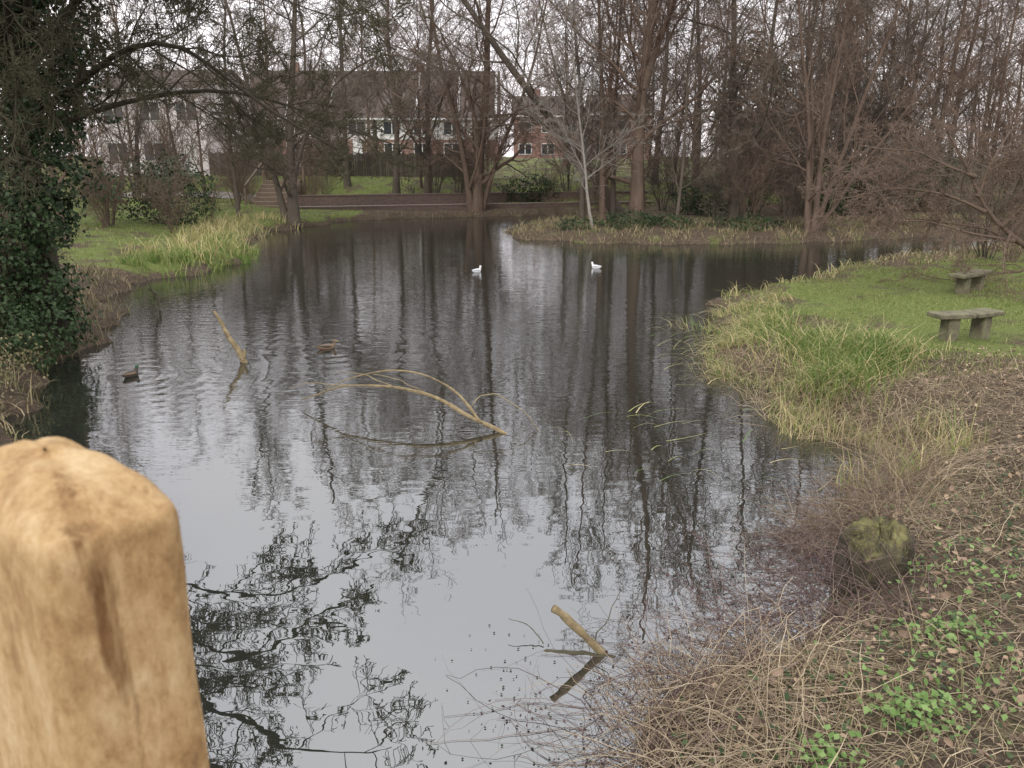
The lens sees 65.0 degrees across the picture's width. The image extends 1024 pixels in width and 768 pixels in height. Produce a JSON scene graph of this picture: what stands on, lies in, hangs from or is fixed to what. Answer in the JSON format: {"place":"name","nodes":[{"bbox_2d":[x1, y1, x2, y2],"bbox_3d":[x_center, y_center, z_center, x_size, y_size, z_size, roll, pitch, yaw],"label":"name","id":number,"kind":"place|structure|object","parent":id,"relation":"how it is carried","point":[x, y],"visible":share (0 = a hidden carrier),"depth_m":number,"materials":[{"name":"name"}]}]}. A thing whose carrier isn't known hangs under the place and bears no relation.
{"place":"outdoors","nodes":[
{"label":"outdoors","id":0,"kind":"place"},
{"bbox_2d":[96,91,251,133],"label":"walls","id":1,"kind":"structure","parent":0,"point":[202,123],"depth_m":52.77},
{"bbox_2d":[267,120,376,139],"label":"walls","id":2,"kind":"structure","parent":0,"point":[351,138],"depth_m":75.04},
{"bbox_2d":[250,70,376,117],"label":"roof","id":3,"kind":"structure","parent":2,"relation":"on","point":[363,116],"depth_m":75.74,"materials":[{"name":"tile"}]},
{"bbox_2d":[0,214,1023,767],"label":"pond water","id":4,"kind":"structure","parent":0,"point":[360,560],"depth_m":8.09,"materials":[{"name":"liquid"}]},
{"bbox_2d":[110,208,304,277],"bbox_3d":[-9.892,-5.296,27.956,3.869,1.069,16.573,-2,16,-7],"label":"reed bed","id":5,"kind":"object","parent":4,"relation":"in","point":[217,243],"visible":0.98,"depth_m":23.72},
{"bbox_2d":[289,370,538,433],"bbox_3d":[-1.180,0.198,9.450,3.070,0.686,0.372,5,16,16],"label":"fallen branch","id":6,"kind":"object","parent":4,"relation":"in","point":[475,417],"visible":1,"depth_m":9.38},
{"bbox_2d":[551,605,607,653],"bbox_3d":[0.478,1.597,5.017,0.479,0.505,0.063,-1,16,-3],"label":"broken stick","id":7,"kind":"object","parent":4,"relation":"in","point":[579,630],"visible":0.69,"depth_m":4.97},
{"bbox_2d":[645,257,995,500],"bbox_3d":[4.916,-1.459,14.717,4.790,1.004,16.746,6,17,19],"label":"reed bed","id":8,"kind":"object","parent":4,"relation":"in","point":[862,350],"visible":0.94,"depth_m":10.62,"materials":[{"name":"plant"}]},
{"bbox_2d":[0,157,1023,767],"bbox_3d":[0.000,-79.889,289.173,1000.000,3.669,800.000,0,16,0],"label":"ground","id":9,"kind":"structure","parent":0,"point":[750,235],"depth_m":11.56,"materials":[{"name":"plant"}]},
{"bbox_2d":[0,329,56,419],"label":"ivy bank","id":10,"kind":"structure","parent":9,"relation":"on","point":[23,368],"depth_m":10.50,"materials":[{"name":"green plant"}]},
{"bbox_2d":[0,275,67,373],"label":"evergreen shrub","id":11,"kind":"object","parent":9,"relation":"on","point":[28,330],"visible":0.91,"depth_m":11.39,"materials":[{"name":"green plant"}]},
{"bbox_2d":[0,12,106,239],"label":"slim bare tree","id":12,"kind":"object","parent":9,"relation":"on","point":[77,139],"visible":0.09,"depth_m":22.97,"materials":[{"name":"red plant"}]},
{"bbox_2d":[0,0,124,358],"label":"ivy","id":13,"kind":"object","parent":9,"relation":"on","point":[20,232],"visible":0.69,"depth_m":11.82,"materials":[{"name":"green plant"}]},
{"bbox_2d":[58,151,138,227],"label":"bare shrub","id":14,"kind":"object","parent":9,"relation":"on","point":[103,206],"visible":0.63,"depth_m":27.54,"materials":[{"name":"red plant"}]},
{"bbox_2d":[66,160,135,226],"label":"bare shrub","id":15,"kind":"object","parent":9,"relation":"on","point":[123,181],"visible":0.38,"depth_m":28.17,"materials":[{"name":"brown plant"}]},
{"bbox_2d":[58,88,156,226],"bbox_3d":[-14.216,-7.820,28.131,4.035,4.905,3.323,6,17,20],"label":"bare sapling thicket","id":16,"kind":"object","parent":9,"relation":"on","point":[93,150],"visible":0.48,"depth_m":28.11,"materials":[{"name":"red plant"}]},
{"bbox_2d":[77,0,180,197],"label":"multi stem tree","id":17,"kind":"object","parent":9,"relation":"on","point":[136,130],"visible":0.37,"depth_m":39.60,"materials":[{"name":"brown plant"}]},
{"bbox_2d":[115,78,203,177],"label":"bare sapling thicket","id":18,"kind":"object","parent":9,"relation":"on","point":[163,115],"visible":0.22,"depth_m":47.46,"materials":[{"name":"red plant"}]},
{"bbox_2d":[99,148,224,227],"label":"evergreen shrub","id":19,"kind":"object","parent":9,"relation":"on","point":[151,207],"visible":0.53,"depth_m":30.12,"materials":[{"name":"green plant"}]},
{"bbox_2d":[124,160,204,232],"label":"bare shrub","id":20,"kind":"object","parent":9,"relation":"on","point":[168,198],"visible":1,"depth_m":27.57,"materials":[{"name":"red plant"}]},
{"bbox_2d":[119,0,212,186],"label":"slim bare tree","id":21,"kind":"object","parent":9,"relation":"on","point":[170,130],"visible":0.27,"depth_m":45.07,"materials":[{"name":"brown plant"}]},
{"bbox_2d":[133,111,205,182],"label":"bare sapling thicket","id":22,"kind":"object","parent":9,"relation":"on","point":[177,127],"visible":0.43,"depth_m":39.81,"materials":[{"name":"brown plant"}]},
{"bbox_2d":[141,117,205,200],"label":"bare sapling thicket","id":23,"kind":"object","parent":9,"relation":"on","point":[182,148],"visible":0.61,"depth_m":39.34,"materials":[{"name":"red plant"}]},
{"bbox_2d":[101,133,259,175],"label":"walls","id":24,"kind":"structure","parent":9,"relation":"on","point":[205,163],"depth_m":53.33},
{"bbox_2d":[142,0,227,192],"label":"slim bare tree","id":25,"kind":"object","parent":9,"relation":"on","point":[195,112],"visible":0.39,"depth_m":45.09,"materials":[{"name":"brown plant"}]},
{"bbox_2d":[181,169,240,222],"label":"bare shrub","id":26,"kind":"object","parent":9,"relation":"on","point":[213,197],"visible":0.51,"depth_m":31.95,"materials":[{"name":"brown plant"}]},
{"bbox_2d":[0,0,450,338],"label":"ivy clad tree","id":27,"kind":"object","parent":9,"relation":"on","point":[8,40],"visible":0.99,"depth_m":10.12,"materials":[{"name":"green plant"}]},
{"bbox_2d":[175,0,287,217],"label":"slim bare tree","id":28,"kind":"object","parent":9,"relation":"on","point":[235,184],"visible":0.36,"depth_m":34.03,"materials":[{"name":"brown plant"}]},
{"bbox_2d":[195,102,267,206],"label":"bare sapling thicket","id":29,"kind":"object","parent":9,"relation":"on","point":[230,177],"visible":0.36,"depth_m":37.73,"materials":[{"name":"red plant"}]},
{"bbox_2d":[243,162,305,207],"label":"garden steps","id":30,"kind":"structure","parent":9,"relation":"on","point":[266,194],"depth_m":42.69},
{"bbox_2d":[118,0,478,225],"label":"bare tree","id":31,"kind":"object","parent":9,"relation":"on","point":[291,210],"visible":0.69,"depth_m":32.55,"materials":[{"name":"brown plant"}]},
{"bbox_2d":[222,0,385,176],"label":"bare tree","id":32,"kind":"object","parent":9,"relation":"on","point":[302,24],"visible":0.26,"depth_m":47.56,"materials":[{"name":"brown plant"}]},
{"bbox_2d":[208,150,474,176],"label":"panel fence","id":33,"kind":"object","parent":9,"relation":"on","point":[365,169],"visible":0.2,"depth_m":53.09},
{"bbox_2d":[274,0,427,186],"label":"bare tree","id":34,"kind":"object","parent":9,"relation":"on","point":[345,182],"visible":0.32,"depth_m":46.30,"materials":[{"name":"brown plant"}]},
{"bbox_2d":[294,0,475,193],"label":"bare tree","id":35,"kind":"object","parent":9,"relation":"on","point":[396,186],"visible":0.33,"depth_m":43.90,"materials":[{"name":"brown plant"}]},
{"bbox_2d":[374,1,451,187],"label":"slim bare tree","id":36,"kind":"object","parent":9,"relation":"on","point":[420,178],"visible":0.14,"depth_m":46.69,"materials":[{"name":"brown plant"}]},
{"bbox_2d":[355,0,493,192],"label":"bare tree","id":37,"kind":"object","parent":9,"relation":"on","point":[428,188],"visible":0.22,"depth_m":45.62,"materials":[{"name":"brown plant"}]},
{"bbox_2d":[400,91,469,192],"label":"bare sapling thicket","id":38,"kind":"object","parent":9,"relation":"on","point":[437,188],"visible":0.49,"depth_m":46.42,"materials":[{"name":"brown plant"}]},
{"bbox_2d":[377,120,498,139],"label":"walls","id":39,"kind":"structure","parent":9,"relation":"on","point":[392,137],"depth_m":75.09,"materials":[{"name":"white paint"}]},
{"bbox_2d":[374,71,500,117],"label":"roof","id":40,"kind":"structure","parent":39,"relation":"on","point":[403,94],"depth_m":75.73,"materials":[{"name":"tile"}]},
{"bbox_2d":[434,105,497,192],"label":"bare sapling thicket","id":41,"kind":"object","parent":9,"relation":"on","point":[462,175],"visible":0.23,"depth_m":45.61,"materials":[{"name":"brown plant"}]},
{"bbox_2d":[298,191,653,209],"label":"retaining wall","id":42,"kind":"structure","parent":9,"relation":"on","point":[428,201],"depth_m":43.39,"materials":[{"name":"brick"}]},
{"bbox_2d":[358,0,604,211],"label":"bare tree","id":43,"kind":"object","parent":9,"relation":"on","point":[477,198],"visible":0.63,"depth_m":40.42,"materials":[{"name":"red plant"}]},
{"bbox_2d":[0,207,1023,441],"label":"bank vegetation","id":44,"kind":"object","parent":9,"relation":"on","point":[953,254],"visible":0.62,"depth_m":28.83,"materials":[{"name":"brown plant"}]},
{"bbox_2d":[36,0,1023,165],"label":"distant trees","id":45,"kind":"object","parent":9,"relation":"on","point":[115,19],"visible":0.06,"depth_m":65.61,"materials":[{"name":"red plant"}]},
{"bbox_2d":[494,168,567,202],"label":"evergreen shrub","id":46,"kind":"object","parent":9,"relation":"on","point":[535,188],"visible":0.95,"depth_m":44.90,"materials":[{"name":"green plant"}]},
{"bbox_2d":[58,174,1023,381],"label":"lawn grass","id":47,"kind":"structure","parent":9,"relation":"on","point":[874,270],"depth_m":16.48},
{"bbox_2d":[415,0,670,212],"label":"leaning tree","id":48,"kind":"object","parent":9,"relation":"on","point":[491,39],"visible":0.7,"depth_m":34.69,"materials":[{"name":"brown plant"}]},
{"bbox_2d":[531,92,599,190],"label":"bare sapling thicket","id":49,"kind":"object","parent":9,"relation":"on","point":[564,162],"visible":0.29,"depth_m":46.42,"materials":[{"name":"brown plant"}]},
{"bbox_2d":[511,0,664,228],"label":"birch tree","id":50,"kind":"object","parent":9,"relation":"on","point":[570,141],"visible":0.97,"depth_m":29.13,"materials":[{"name":"grey plant"}]},
{"bbox_2d":[511,0,690,220],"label":"slim bare tree","id":51,"kind":"object","parent":9,"relation":"on","point":[602,201],"visible":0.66,"depth_m":30.99,"materials":[{"name":"red plant"}]},
{"bbox_2d":[534,0,672,219],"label":"slim bare tree","id":52,"kind":"object","parent":9,"relation":"on","point":[582,201],"visible":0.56,"depth_m":31.40,"materials":[{"name":"brown plant"}]},
{"bbox_2d":[539,0,669,218],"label":"slim bare tree","id":53,"kind":"object","parent":9,"relation":"on","point":[613,197],"visible":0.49,"depth_m":31.71,"materials":[{"name":"brown plant"}]},
{"bbox_2d":[558,0,685,184],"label":"slim bare tree","id":54,"kind":"object","parent":9,"relation":"on","point":[611,93],"visible":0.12,"depth_m":43.72,"materials":[{"name":"red plant"}]},
{"bbox_2d":[500,0,767,221],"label":"bare tree","id":55,"kind":"object","parent":9,"relation":"on","point":[636,186],"visible":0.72,"depth_m":30.30,"materials":[{"name":"red plant"}]},
{"bbox_2d":[594,0,695,207],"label":"slim bare tree","id":56,"kind":"object","parent":9,"relation":"on","point":[627,126],"visible":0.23,"depth_m":41.99,"materials":[{"name":"red plant"}]},
{"bbox_2d":[620,135,702,210],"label":"bare shrub","id":57,"kind":"object","parent":9,"relation":"on","point":[657,187],"visible":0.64,"depth_m":38.22,"materials":[{"name":"brown plant"}]},
{"bbox_2d":[553,206,800,230],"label":"ivy bank","id":58,"kind":"structure","parent":9,"relation":"on","point":[647,216],"depth_m":30.30,"materials":[{"name":"green plant"}]},
{"bbox_2d":[627,72,727,194],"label":"bare sapling thicket","id":59,"kind":"object","parent":9,"relation":"on","point":[662,135],"visible":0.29,"depth_m":45.47,"materials":[{"name":"brown plant"}]},
{"bbox_2d":[614,0,746,222],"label":"slim bare tree","id":60,"kind":"object","parent":9,"relation":"on","point":[682,175],"visible":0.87,"depth_m":30.20,"materials":[{"name":"brown plant"}]},
{"bbox_2d":[610,0,761,184],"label":"bare tree","id":61,"kind":"object","parent":9,"relation":"on","point":[683,74],"visible":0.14,"depth_m":47.52,"materials":[{"name":"brown plant"}]},
{"bbox_2d":[656,136,727,210],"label":"bare shrub","id":62,"kind":"object","parent":9,"relation":"on","point":[684,178],"visible":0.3,"depth_m":38.09,"materials":[{"name":"red plant"}]},
{"bbox_2d":[631,0,775,203],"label":"bare tree","id":63,"kind":"object","parent":9,"relation":"on","point":[698,35],"visible":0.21,"depth_m":41.89,"materials":[{"name":"brown plant"}]},
{"bbox_2d":[660,0,752,201],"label":"slim bare tree","id":64,"kind":"object","parent":9,"relation":"on","point":[696,105],"visible":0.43,"depth_m":39.65,"materials":[{"name":"red plant"}]},
{"bbox_2d":[422,411,995,767],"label":"bramble","id":65,"kind":"object","parent":9,"relation":"on","point":[771,597],"visible":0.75,"depth_m":4.89,"materials":[{"name":"plant"}]},
{"bbox_2d":[669,124,763,219],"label":"bare shrub","id":66,"kind":"object","parent":9,"relation":"on","point":[714,204],"visible":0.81,"depth_m":31.61,"materials":[{"name":"brown plant"}]},
{"bbox_2d":[663,156,789,215],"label":"evergreen shrub","id":67,"kind":"object","parent":9,"relation":"on","point":[684,192],"visible":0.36,"depth_m":35.87,"materials":[{"name":"green plant"}]},
{"bbox_2d":[688,112,817,221],"bbox_3d":[9.383,-8.270,30.983,4.402,4.230,4.642,-8,18,-26],"label":"bare shrub","id":68,"kind":"object","parent":9,"relation":"on","point":[757,177],"visible":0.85,"depth_m":30.84,"materials":[{"name":"red plant"}]},
{"bbox_2d":[709,26,796,175],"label":"evergreen tree","id":69,"kind":"object","parent":9,"relation":"on","point":[752,86],"visible":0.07,"depth_m":48.42,"materials":[{"name":"green plant"}]},
{"bbox_2d":[578,0,932,219],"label":"bare tree","id":70,"kind":"object","parent":9,"relation":"on","point":[733,77],"visible":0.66,"depth_m":30.45,"materials":[{"name":"brown plant"}]},
{"bbox_2d":[706,128,804,216],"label":"bare shrub","id":71,"kind":"object","parent":9,"relation":"on","point":[768,189],"visible":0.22,"depth_m":34.22,"materials":[{"name":"brown plant"}]},
{"bbox_2d":[511,328,1023,767],"bbox_3d":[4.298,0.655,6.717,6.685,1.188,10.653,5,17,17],"label":"dead stems","id":72,"kind":"object","parent":9,"relation":"on","point":[809,645],"visible":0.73,"depth_m":4.65,"materials":[{"name":"plant"}]},
{"bbox_2d":[724,69,819,211],"bbox_3d":[12.194,-11.482,37.851,4.807,6.787,5.758,8,18,27],"label":"bare sapling thicket","id":73,"kind":"object","parent":9,"relation":"on","point":[781,96],"visible":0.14,"depth_m":37.82,"materials":[{"name":"brown plant"}]},
{"bbox_2d":[758,144,831,222],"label":"bare shrub","id":74,"kind":"object","parent":9,"relation":"on","point":[793,196],"visible":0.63,"depth_m":31.20,"materials":[{"name":"brown plant"}]},
{"bbox_2d":[745,0,884,209],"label":"bare tree","id":75,"kind":"object","parent":9,"relation":"on","point":[814,7],"visible":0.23,"depth_m":36.44,"materials":[{"name":"brown plant"}]},
{"bbox_2d":[737,9,915,211],"bbox_3d":[14.510,-12.559,37.331,6.406,9.140,7.813,-4,16,-14],"label":"bare sapling thicket","id":76,"kind":"object","parent":9,"relation":"on","point":[840,132],"visible":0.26,"depth_m":36.33,"materials":[{"name":"brown plant"}]},
{"bbox_2d":[643,402,1023,767],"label":"ground ivy","id":77,"kind":"object","parent":9,"relation":"on","point":[786,696],"visible":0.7,"depth_m":4.29,"materials":[{"name":"green plant"}]},
{"bbox_2d":[753,0,916,211],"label":"slim bare tree","id":78,"kind":"object","parent":9,"relation":"on","point":[858,86],"visible":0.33,"depth_m":34.97,"materials":[{"name":"brown plant"}]},
{"bbox_2d":[664,345,1023,767],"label":"leaf litter","id":79,"kind":"object","parent":9,"relation":"on","point":[902,633],"visible":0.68,"depth_m":4.73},
{"bbox_2d":[690,0,1003,232],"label":"multi stem tree","id":80,"kind":"object","parent":9,"relation":"on","point":[820,138],"visible":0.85,"depth_m":28.74,"materials":[{"name":"red plant"}]},
{"bbox_2d":[780,0,958,205],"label":"multi stem tree","id":81,"kind":"object","parent":9,"relation":"on","point":[876,55],"visible":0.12,"depth_m":39.09,"materials":[{"name":"brown plant"}]},
{"bbox_2d":[829,515,915,599],"bbox_3d":[2.536,1.312,5.633,0.567,0.794,0.573,0,16,0],"label":"mossy stump","id":82,"kind":"object","parent":9,"relation":"on","point":[885,531],"visible":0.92,"depth_m":5.51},
{"bbox_2d":[748,460,1023,767],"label":"nettle patch","id":83,"kind":"object","parent":9,"relation":"on","point":[894,712],"visible":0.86,"depth_m":3.87,"materials":[{"name":"green plant"}]},
{"bbox_2d":[798,123,984,215],"bbox_3d":[16.700,-9.674,35.980,8.989,4.115,3.843,-6,17,-19],"label":"evergreen shrub","id":84,"kind":"object","parent":9,"relation":"on","point":[828,206],"visible":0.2,"depth_m":35.38,"materials":[{"name":"green plant"}]},
{"bbox_2d":[828,103,955,213],"bbox_3d":[16.228,-9.643,34.870,5.394,4.742,4.387,6,17,20],"label":"bare shrub","id":85,"kind":"object","parent":9,"relation":"on","point":[891,159],"visible":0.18,"depth_m":34.43,"materials":[{"name":"brown plant"}]},
{"bbox_2d":[845,121,957,224],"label":"bare shrub","id":86,"kind":"object","parent":9,"relation":"on","point":[890,174],"visible":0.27,"depth_m":31.76,"materials":[{"name":"brown plant"}]},
{"bbox_2d":[806,0,1006,207],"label":"multi stem tree","id":87,"kind":"object","parent":9,"relation":"on","point":[915,33],"visible":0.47,"depth_m":36.01,"materials":[{"name":"brown plant"}]},
{"bbox_2d":[797,97,1023,302],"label":"hawthorn tree","id":88,"kind":"object","parent":9,"relation":"on","point":[1012,237],"visible":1,"depth_m":16.61,"materials":[{"name":"red plant"}]},
{"bbox_2d":[854,75,967,211],"bbox_3d":[17.882,-10.631,35.856,5.076,6.045,4.223,-11,19,-35],"label":"bare sapling thicket","id":89,"kind":"object","parent":9,"relation":"on","point":[935,107],"visible":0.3,"depth_m":35.41,"materials":[{"name":"brown plant"}]},
{"bbox_2d":[848,0,998,204],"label":"slim bare tree","id":90,"kind":"object","parent":9,"relation":"on","point":[893,48],"visible":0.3,"depth_m":36.82,"materials":[{"name":"red plant"}]},
{"bbox_2d":[858,0,989,200],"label":"bare tree","id":91,"kind":"object","parent":9,"relation":"on","point":[926,43],"visible":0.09,"depth_m":43.26,"materials":[{"name":"brown plant"}]},
{"bbox_2d":[836,0,1023,209],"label":"bare tree","id":92,"kind":"object","parent":9,"relation":"on","point":[944,93],"visible":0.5,"depth_m":36.52,"materials":[{"name":"red plant"}]},
{"bbox_2d":[864,0,1023,180],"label":"bare tree","id":93,"kind":"object","parent":9,"relation":"on","point":[966,68],"visible":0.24,"depth_m":39.58,"materials":[{"name":"red plant"}]},
{"bbox_2d":[894,112,1022,212],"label":"bare shrub","id":94,"kind":"object","parent":9,"relation":"on","point":[972,143],"visible":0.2,"depth_m":36.03,"materials":[{"name":"brown plant"}]},
{"bbox_2d":[898,0,1023,173],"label":"bare tree","id":95,"kind":"object","parent":9,"relation":"on","point":[961,67],"visible":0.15,"depth_m":47.06,"materials":[{"name":"brown plant"}]},
{"bbox_2d":[927,307,1004,341],"bbox_3d":[6.737,-0.792,11.978,1.182,0.580,0.416,-5,16,-17],"label":"park bench","id":96,"kind":"object","parent":9,"relation":"on","point":[981,323],"visible":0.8,"depth_m":11.86,"materials":[{"name":"grey stone"}]},
{"bbox_2d":[912,110,1023,258],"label":"bare shrub","id":97,"kind":"object","parent":9,"relation":"on","point":[985,251],"visible":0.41,"depth_m":22.03,"materials":[{"name":"brown plant"}]},
{"bbox_2d":[948,269,992,293],"bbox_3d":[9.335,-1.995,16.395,1.319,0.580,0.385,-12,20,-37],"label":"park bench","id":98,"kind":"object","parent":9,"relation":"on","point":[963,280],"visible":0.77,"depth_m":16.17,"materials":[{"name":"grey stone"}]},
{"bbox_2d":[938,0,1023,201],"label":"slim bare tree","id":99,"kind":"object","parent":9,"relation":"on","point":[1016,13],"visible":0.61,"depth_m":35.45,"materials":[{"name":"red plant"}]},
{"bbox_2d":[938,0,1023,179],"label":"multi stem tree","id":100,"kind":"object","parent":9,"relation":"on","point":[988,105],"visible":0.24,"depth_m":46.12,"materials":[{"name":"brown plant"}]},
{"bbox_2d":[958,47,1023,212],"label":"bare sapling thicket","id":101,"kind":"object","parent":9,"relation":"on","point":[1006,111],"visible":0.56,"depth_m":34.89,"materials":[{"name":"red plant"}]},
{"bbox_2d":[960,170,1023,262],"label":"bare shrub","id":102,"kind":"object","parent":9,"relation":"on","point":[1015,230],"visible":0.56,"depth_m":20.90,"materials":[{"name":"red plant"}]},
{"bbox_2d":[969,0,1023,210],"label":"slim bare tree","id":103,"kind":"object","parent":9,"relation":"on","point":[1008,61],"visible":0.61,"depth_m":35.45,"materials":[{"name":"brown plant"}]},
{"bbox_2d":[0,0,1023,156],"label":"sky","id":104,"kind":"structure","parent":0,"point":[440,6],"materials":[{"name":"white"}]},
{"bbox_3d":[-2.300,1.377,0.057,7.400,1.220,1.760,0,16,0],"label":"footbridge","id":105,"kind":"object","parent":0,"visible":0},
{"bbox_2d":[0,437,209,767],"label":"wooden post","id":106,"kind":"object","parent":105,"relation":"attached to","point":[97,666],"visible":1,"depth_m":0.55,"materials":[{"name":"brown wood"}]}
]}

